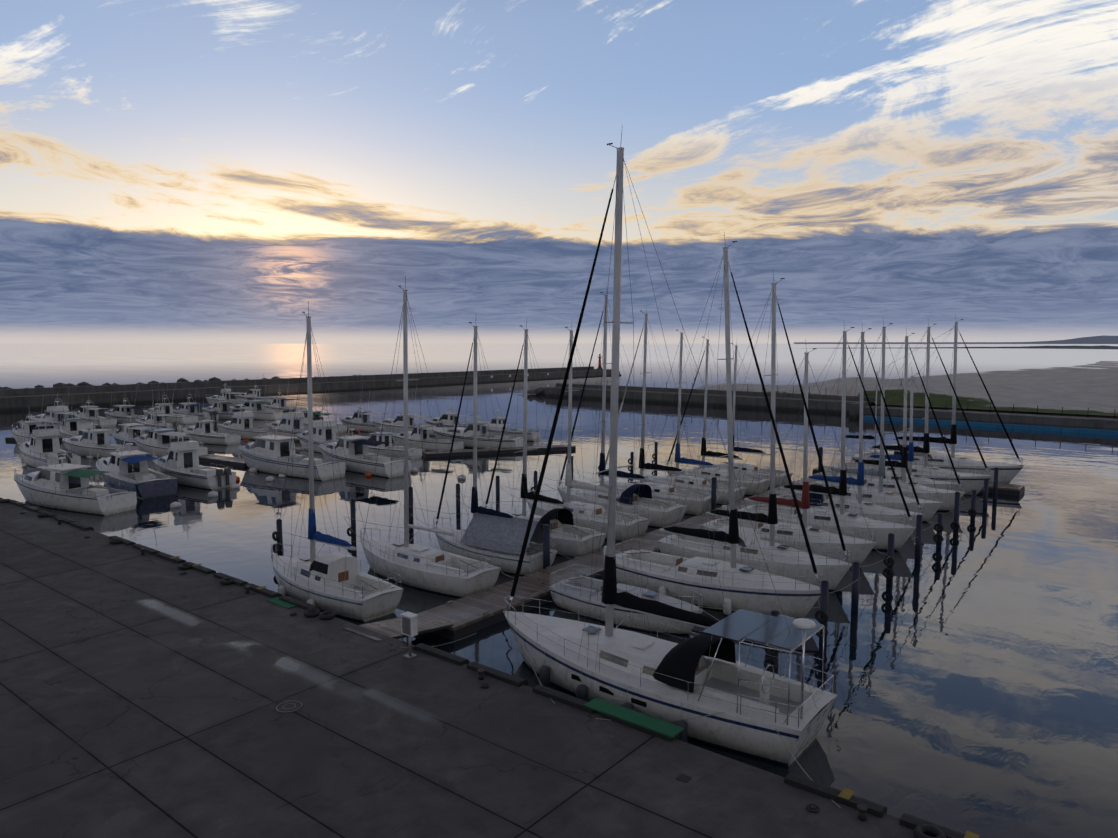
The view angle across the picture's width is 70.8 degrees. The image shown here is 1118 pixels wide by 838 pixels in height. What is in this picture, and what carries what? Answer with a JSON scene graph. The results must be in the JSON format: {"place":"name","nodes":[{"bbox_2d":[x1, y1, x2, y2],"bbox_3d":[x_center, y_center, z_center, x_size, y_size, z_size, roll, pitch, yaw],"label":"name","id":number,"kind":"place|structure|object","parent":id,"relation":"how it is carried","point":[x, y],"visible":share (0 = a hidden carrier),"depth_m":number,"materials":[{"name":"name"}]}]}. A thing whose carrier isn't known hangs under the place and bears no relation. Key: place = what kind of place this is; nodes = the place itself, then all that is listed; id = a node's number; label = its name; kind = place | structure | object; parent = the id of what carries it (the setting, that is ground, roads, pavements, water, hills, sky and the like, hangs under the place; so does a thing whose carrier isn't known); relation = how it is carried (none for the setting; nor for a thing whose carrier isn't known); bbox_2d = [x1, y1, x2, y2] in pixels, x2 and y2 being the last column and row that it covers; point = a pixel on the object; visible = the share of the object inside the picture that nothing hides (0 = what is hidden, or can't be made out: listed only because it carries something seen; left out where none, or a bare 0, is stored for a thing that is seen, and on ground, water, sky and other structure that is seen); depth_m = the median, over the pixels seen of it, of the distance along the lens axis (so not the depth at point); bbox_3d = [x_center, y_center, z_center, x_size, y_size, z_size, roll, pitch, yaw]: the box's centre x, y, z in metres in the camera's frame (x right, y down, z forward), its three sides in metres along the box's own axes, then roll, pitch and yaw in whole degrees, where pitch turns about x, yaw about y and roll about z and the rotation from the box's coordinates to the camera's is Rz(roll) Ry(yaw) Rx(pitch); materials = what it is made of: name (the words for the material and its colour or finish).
{"place":"outdoors","nodes":[
{"label":"outdoors","id":0,"kind":"place"},
{"bbox_2d":[0,498,931,837],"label":"quay ground","id":1,"kind":"structure","parent":0,"point":[152,714],"depth_m":21.43,"materials":[{"name":"concrete"}]},
{"bbox_2d":[400,611,418,658],"bbox_3d":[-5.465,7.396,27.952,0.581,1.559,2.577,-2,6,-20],"label":"power pedestal","id":2,"kind":"object","parent":1,"relation":"on","point":[409,625],"visible":0.98,"depth_m":26.93,"materials":[{"name":"white paint"}]},
{"bbox_2d":[0,499,946,837],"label":"quay edge gear","id":3,"kind":"object","parent":1,"relation":"on","point":[656,725],"visible":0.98,"depth_m":22.60,"materials":[{"name":"rubber"}]},
{"bbox_2d":[8,500,979,837],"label":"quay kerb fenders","id":4,"kind":"object","parent":1,"relation":"on","point":[844,796],"visible":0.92,"depth_m":24.07,"materials":[{"name":"rubber"}]},
{"bbox_2d":[0,344,1117,837],"bbox_3d":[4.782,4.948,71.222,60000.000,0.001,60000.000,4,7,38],"label":"water","id":5,"kind":"structure","parent":0,"point":[970,666],"depth_m":48.29,"materials":[{"name":"liquid"}]},
{"bbox_2d":[11,391,43,444],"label":"motor boat","id":6,"kind":"object","parent":5,"relation":"on","point":[22,429],"visible":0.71,"depth_m":92.08,"materials":[{"name":"white plastic"}]},
{"bbox_2d":[19,398,80,468],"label":"motor boat","id":7,"kind":"object","parent":5,"relation":"on","point":[41,448],"visible":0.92,"depth_m":75.21,"materials":[{"name":"white plastic"}]},
{"bbox_2d":[28,393,92,429],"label":"motor boat","id":8,"kind":"object","parent":5,"relation":"on","point":[55,413],"visible":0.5,"depth_m":105.61,"materials":[{"name":"white plastic"}]},
{"bbox_2d":[58,391,88,442],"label":"motor boat","id":9,"kind":"object","parent":5,"relation":"on","point":[71,425],"visible":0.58,"depth_m":95.38,"materials":[{"name":"white plastic"}]},
{"bbox_2d":[14,422,136,515],"bbox_3d":[-35.918,3.276,57.337,11.990,6.892,3.730,3,6,26],"label":"motor boat","id":10,"kind":"object","parent":5,"relation":"on","point":[65,486],"visible":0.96,"depth_m":56.00,"materials":[{"name":"white plastic"}]},
{"bbox_2d":[74,400,116,426],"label":"motor boat","id":11,"kind":"object","parent":5,"relation":"on","point":[88,412],"visible":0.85,"depth_m":112.34,"materials":[{"name":"white plastic"}]},
{"bbox_2d":[62,395,138,458],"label":"motor boat","id":12,"kind":"object","parent":5,"relation":"on","point":[102,446],"visible":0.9,"depth_m":81.51,"materials":[{"name":"white plastic"}]},
{"bbox_2d":[104,383,151,423],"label":"motor boat","id":13,"kind":"object","parent":5,"relation":"on","point":[119,413],"visible":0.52,"depth_m":115.30,"materials":[{"name":"white plastic"}]},
{"bbox_2d":[112,402,153,450],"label":"motor boat","id":14,"kind":"object","parent":5,"relation":"on","point":[123,432],"visible":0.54,"depth_m":87.61,"materials":[{"name":"white plastic"}]},
{"bbox_2d":[96,405,176,498],"bbox_3d":[-35.330,2.328,64.094,12.415,7.482,3.796,5,7,42],"label":"motor boat","id":15,"kind":"object","parent":5,"relation":"on","point":[137,474],"visible":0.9,"depth_m":62.48,"materials":[{"name":"blue plastic"}]},
{"bbox_2d":[136,384,181,431],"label":"motor boat","id":16,"kind":"object","parent":5,"relation":"on","point":[147,421],"visible":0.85,"depth_m":104.35,"materials":[{"name":"white plastic"}]},
{"bbox_2d":[143,383,197,424],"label":"motor boat","id":17,"kind":"object","parent":5,"relation":"on","point":[187,419],"visible":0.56,"depth_m":115.79,"materials":[{"name":"white plastic"}]},
{"bbox_2d":[134,397,207,457],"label":"motor boat","id":18,"kind":"object","parent":5,"relation":"on","point":[159,442],"visible":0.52,"depth_m":81.60,"materials":[{"name":"white plastic"}]},
{"bbox_2d":[153,420,235,489],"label":"motor boat","id":19,"kind":"object","parent":5,"relation":"on","point":[180,461],"visible":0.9,"depth_m":65.94,"materials":[{"name":"white plastic"}]},
{"bbox_2d":[173,380,218,421],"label":"motor boat","id":20,"kind":"object","parent":5,"relation":"on","point":[186,408],"visible":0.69,"depth_m":119.73,"materials":[{"name":"white plastic"}]},
{"bbox_2d":[181,396,240,444],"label":"motor boat","id":21,"kind":"object","parent":5,"relation":"on","point":[203,431],"visible":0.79,"depth_m":92.45,"materials":[{"name":"white plastic"}]},
{"bbox_2d":[202,387,244,419],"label":"motor boat","id":22,"kind":"object","parent":5,"relation":"on","point":[222,409],"visible":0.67,"depth_m":122.32,"materials":[{"name":"white plastic"}]},
{"bbox_2d":[205,378,252,405],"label":"motor boat","id":23,"kind":"object","parent":5,"relation":"on","point":[224,393],"visible":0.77,"depth_m":148.05,"materials":[{"name":"white plastic"}]},
{"bbox_2d":[218,390,277,439],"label":"motor boat","id":24,"kind":"object","parent":5,"relation":"on","point":[241,423],"visible":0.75,"depth_m":96.98,"materials":[{"name":"white plastic"}]},
{"bbox_2d":[229,378,282,420],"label":"motor boat","id":25,"kind":"object","parent":5,"relation":"on","point":[260,413],"visible":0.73,"depth_m":121.72,"materials":[{"name":"white plastic"}]},
{"bbox_2d":[234,378,278,401],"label":"motor boat","id":26,"kind":"object","parent":5,"relation":"on","point":[251,393],"visible":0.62,"depth_m":154.55,"materials":[{"name":"white plastic"}]},
{"bbox_2d":[264,376,306,411],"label":"motor boat","id":27,"kind":"object","parent":5,"relation":"on","point":[278,404],"visible":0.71,"depth_m":131.03,"materials":[{"name":"white plastic"}]},
{"bbox_2d":[265,395,307,438],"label":"motor boat","id":28,"kind":"object","parent":5,"relation":"on","point":[287,421],"visible":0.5,"depth_m":95.77,"materials":[{"name":"white plastic"}]},
{"bbox_2d":[5,436,575,507],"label":"motor boat docks","id":29,"kind":"object","parent":5,"relation":"on","point":[225,460],"visible":0.44,"depth_m":81.89,"materials":[{"name":"grey"}]},
{"bbox_2d":[238,400,345,480],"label":"motor boat","id":30,"kind":"object","parent":5,"relation":"on","point":[269,454],"visible":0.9,"depth_m":71.01,"materials":[{"name":"white plastic"}]},
{"bbox_2d":[0,366,621,411],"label":"breakwater","id":31,"kind":"object","parent":5,"relation":"in","point":[11,399],"visible":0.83,"depth_m":171.91,"materials":[{"name":"grey concrete"}]},
{"bbox_2d":[597,354,601,368],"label":"harbour beacon","id":32,"kind":"object","parent":31,"relation":"on","point":[599,365],"visible":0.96,"depth_m":277.19,"materials":[{"name":"white paint"}]},
{"bbox_2d":[297,394,339,452],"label":"motor boat","id":33,"kind":"object","parent":5,"relation":"on","point":[321,433],"visible":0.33,"depth_m":85.14,"materials":[{"name":"white plastic"}]},
{"bbox_2d":[302,392,346,433],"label":"motor boat","id":34,"kind":"object","parent":5,"relation":"on","point":[342,428],"visible":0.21,"depth_m":103.92,"materials":[{"name":"white plastic"}]},
{"bbox_2d":[271,303,402,621],"bbox_3d":[-10.923,1.743,35.647,8.600,14.101,3.279,4,7,39],"label":"yacht","id":35,"kind":"object","parent":5,"relation":"on","point":[339,583],"visible":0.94,"depth_m":35.29,"materials":[{"name":"white plastic"}]},
{"bbox_2d":[340,389,385,432],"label":"motor boat","id":36,"kind":"object","parent":5,"relation":"on","point":[360,418],"visible":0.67,"depth_m":105.31,"materials":[{"name":"white plastic"}]},
{"bbox_2d":[319,405,410,477],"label":"motor boat","id":37,"kind":"object","parent":5,"relation":"on","point":[360,458],"visible":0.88,"depth_m":71.97,"materials":[{"name":"white plastic"}]},
{"bbox_2d":[346,404,421,460],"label":"motor boat","id":38,"kind":"object","parent":5,"relation":"on","point":[387,448],"visible":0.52,"depth_m":80.50,"materials":[{"name":"white plastic"}]},
{"bbox_2d":[373,395,442,435],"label":"motor boat","id":39,"kind":"object","parent":5,"relation":"on","point":[398,423],"visible":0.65,"depth_m":101.43,"materials":[{"name":"white plastic"}]},
{"bbox_2d":[390,404,463,451],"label":"motor boat","id":40,"kind":"object","parent":5,"relation":"on","point":[418,437],"visible":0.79,"depth_m":86.53,"materials":[{"name":"white plastic"}]},
{"bbox_2d":[360,275,500,597],"bbox_3d":[-7.022,0.738,38.773,9.000,15.501,3.099,4,7,37],"label":"yacht","id":41,"kind":"object","parent":5,"relation":"on","point":[430,569],"visible":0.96,"depth_m":38.45,"materials":[{"name":"white plastic"}]},
{"bbox_2d":[425,393,472,428],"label":"motor boat","id":42,"kind":"object","parent":5,"relation":"on","point":[448,419],"visible":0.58,"depth_m":103.94,"materials":[{"name":"white plastic"}]},
{"bbox_2d":[433,403,522,448],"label":"motor boat","id":43,"kind":"object","parent":5,"relation":"on","point":[487,441],"visible":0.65,"depth_m":88.34,"materials":[{"name":"white plastic"}]},
{"bbox_2d":[433,322,556,575],"bbox_3d":[-3.967,1.278,42.031,8.200,13.801,2.899,4,7,38],"label":"yacht","id":44,"kind":"object","parent":5,"relation":"on","point":[501,534],"visible":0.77,"depth_m":41.38,"materials":[{"name":"white plastic"}]},
{"bbox_2d":[470,412,540,440],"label":"motor boat","id":45,"kind":"object","parent":5,"relation":"on","point":[532,435],"visible":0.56,"depth_m":96.16,"materials":[{"name":"white plastic"}]},
{"bbox_2d":[483,322,605,556],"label":"yacht","id":46,"kind":"object","parent":5,"relation":"on","point":[569,537],"visible":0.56,"depth_m":45.46,"materials":[{"name":"white plastic"}]},
{"bbox_2d":[526,327,649,540],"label":"yacht","id":47,"kind":"object","parent":5,"relation":"on","point":[576,508],"visible":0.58,"depth_m":48.99,"materials":[{"name":"white plastic"}]},
{"bbox_2d":[557,292,686,527],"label":"yacht","id":48,"kind":"object","parent":5,"relation":"on","point":[657,508],"visible":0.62,"depth_m":52.78,"materials":[{"name":"white plastic"}]},
{"bbox_2d":[549,564,702,634],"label":"yacht","id":49,"kind":"object","parent":5,"relation":"on","point":[572,591],"visible":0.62,"depth_m":33.21,"materials":[{"name":"white plastic"}]},
{"bbox_2d":[272,442,998,673],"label":"mooring piles","id":50,"kind":"object","parent":5,"relation":"on","point":[888,575],"visible":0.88,"depth_m":43.13,"materials":[{"name":"black wood"}]},
{"bbox_2d":[599,311,718,514],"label":"yacht","id":51,"kind":"object","parent":5,"relation":"on","point":[694,504],"visible":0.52,"depth_m":56.15,"materials":[{"name":"white plastic"}]},
{"bbox_2d":[503,133,836,765],"bbox_3d":[2.595,0.233,25.238,12.276,19.101,4.206,4,7,38],"label":"yacht","id":52,"kind":"object","parent":5,"relation":"on","point":[705,673],"visible":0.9,"depth_m":24.63,"materials":[{"name":"white plastic"}]},
{"bbox_2d":[343,466,1024,640],"bbox_3d":[13.908,6.624,46.620,16.300,1.620,54.025,4,7,38],"label":"pontoon","id":53,"kind":"object","parent":5,"relation":"on","point":[464,616],"visible":0.35,"depth_m":35.52,"materials":[{"name":"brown wood"}]},
{"bbox_2d":[639,327,746,504],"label":"yacht","id":54,"kind":"object","parent":5,"relation":"on","point":[687,481],"visible":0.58,"depth_m":59.56,"materials":[{"name":"white plastic"}]},
{"bbox_2d":[665,333,769,495],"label":"yacht","id":55,"kind":"object","parent":5,"relation":"on","point":[749,479],"visible":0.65,"depth_m":63.13,"materials":[{"name":"white plastic"}]},
{"bbox_2d":[615,232,822,617],"bbox_3d":[6.982,0.257,35.424,10.400,17.101,3.733,4,7,38],"label":"yacht","id":56,"kind":"object","parent":5,"relation":"on","point":[744,587],"visible":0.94,"depth_m":34.92,"materials":[{"name":"white plastic"}]},
{"bbox_2d":[698,343,792,487],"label":"yacht","id":57,"kind":"object","parent":5,"relation":"on","point":[780,475],"visible":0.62,"depth_m":66.18,"materials":[{"name":"white plastic"}]},
{"bbox_2d":[657,276,851,589],"bbox_3d":[9.816,0.532,39.349,10.000,15.801,3.632,5,7,39],"label":"yacht","id":58,"kind":"object","parent":5,"relation":"on","point":[833,571],"visible":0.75,"depth_m":38.70,"materials":[{"name":"white plastic"}]},
{"bbox_2d":[701,340,876,565],"bbox_3d":[12.716,1.845,43.448,9.600,12.401,3.531,4,7,38],"label":"yacht","id":59,"kind":"object","parent":5,"relation":"on","point":[860,549],"visible":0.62,"depth_m":42.74,"materials":[{"name":"white plastic"}]},
{"bbox_2d":[523,379,1117,434],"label":"breakwater","id":60,"kind":"object","parent":5,"relation":"in","point":[1087,424],"visible":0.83,"depth_m":132.38,"materials":[{"name":"grey concrete"}]},
{"bbox_2d":[737,327,915,549],"bbox_3d":[15.899,0.927,46.727,10.400,13.601,3.722,4,7,38],"label":"yacht","id":61,"kind":"object","parent":5,"relation":"on","point":[900,531],"visible":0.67,"depth_m":45.88,"materials":[{"name":"white plastic"}]},
{"bbox_2d":[767,328,924,526],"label":"yacht","id":62,"kind":"object","parent":5,"relation":"on","point":[824,500],"visible":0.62,"depth_m":49.70,"materials":[{"name":"white plastic"}]},
{"bbox_2d":[791,319,942,521],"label":"yacht","id":63,"kind":"object","parent":5,"relation":"on","point":[930,509],"visible":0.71,"depth_m":52.99,"materials":[{"name":"white plastic"}]},
{"bbox_2d":[815,333,964,510],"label":"yacht","id":64,"kind":"object","parent":5,"relation":"on","point":[948,498],"visible":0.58,"depth_m":56.37,"materials":[{"name":"white plastic"}]},
{"bbox_2d":[836,367,959,490],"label":"yacht","id":65,"kind":"object","parent":5,"relation":"on","point":[923,481],"visible":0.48,"depth_m":60.71,"materials":[{"name":"white plastic"}]},
{"bbox_2d":[830,322,991,494],"bbox_3d":[28.564,-0.995,63.554,12.000,14.201,3.849,4,7,38],"label":"sloop","id":66,"kind":"object","parent":5,"relation":"on","point":[972,478],"visible":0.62,"depth_m":62.35,"materials":[{"name":"white plastic"}]},
{"bbox_2d":[840,314,1024,483],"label":"sailboat","id":67,"kind":"object","parent":5,"relation":"on","point":[1008,473],"visible":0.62,"depth_m":66.96,"materials":[{"name":"white plastic"}]},
{"bbox_2d":[0,0,1117,343],"label":"sky","id":68,"kind":"structure","parent":0,"point":[172,171],"materials":[{"name":"blue"}]},
{"bbox_2d":[281,452,994,807],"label":"mooring lines","id":69,"kind":"object","parent":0,"point":[697,606],"visible":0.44,"depth_m":37.70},
{"bbox_2d":[693,361,1117,416],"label":"beach ground","id":70,"kind":"structure","parent":0,"point":[1076,391],"depth_m":142.10,"materials":[{"name":"beige sand"}]},
{"bbox_2d":[794,335,1117,348],"bbox_3d":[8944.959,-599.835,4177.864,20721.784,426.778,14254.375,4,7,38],"label":"coast ground","id":71,"kind":"structure","parent":0,"point":[1103,339],"depth_m":13257.10,"materials":[{"name":"grey"}]}
]}

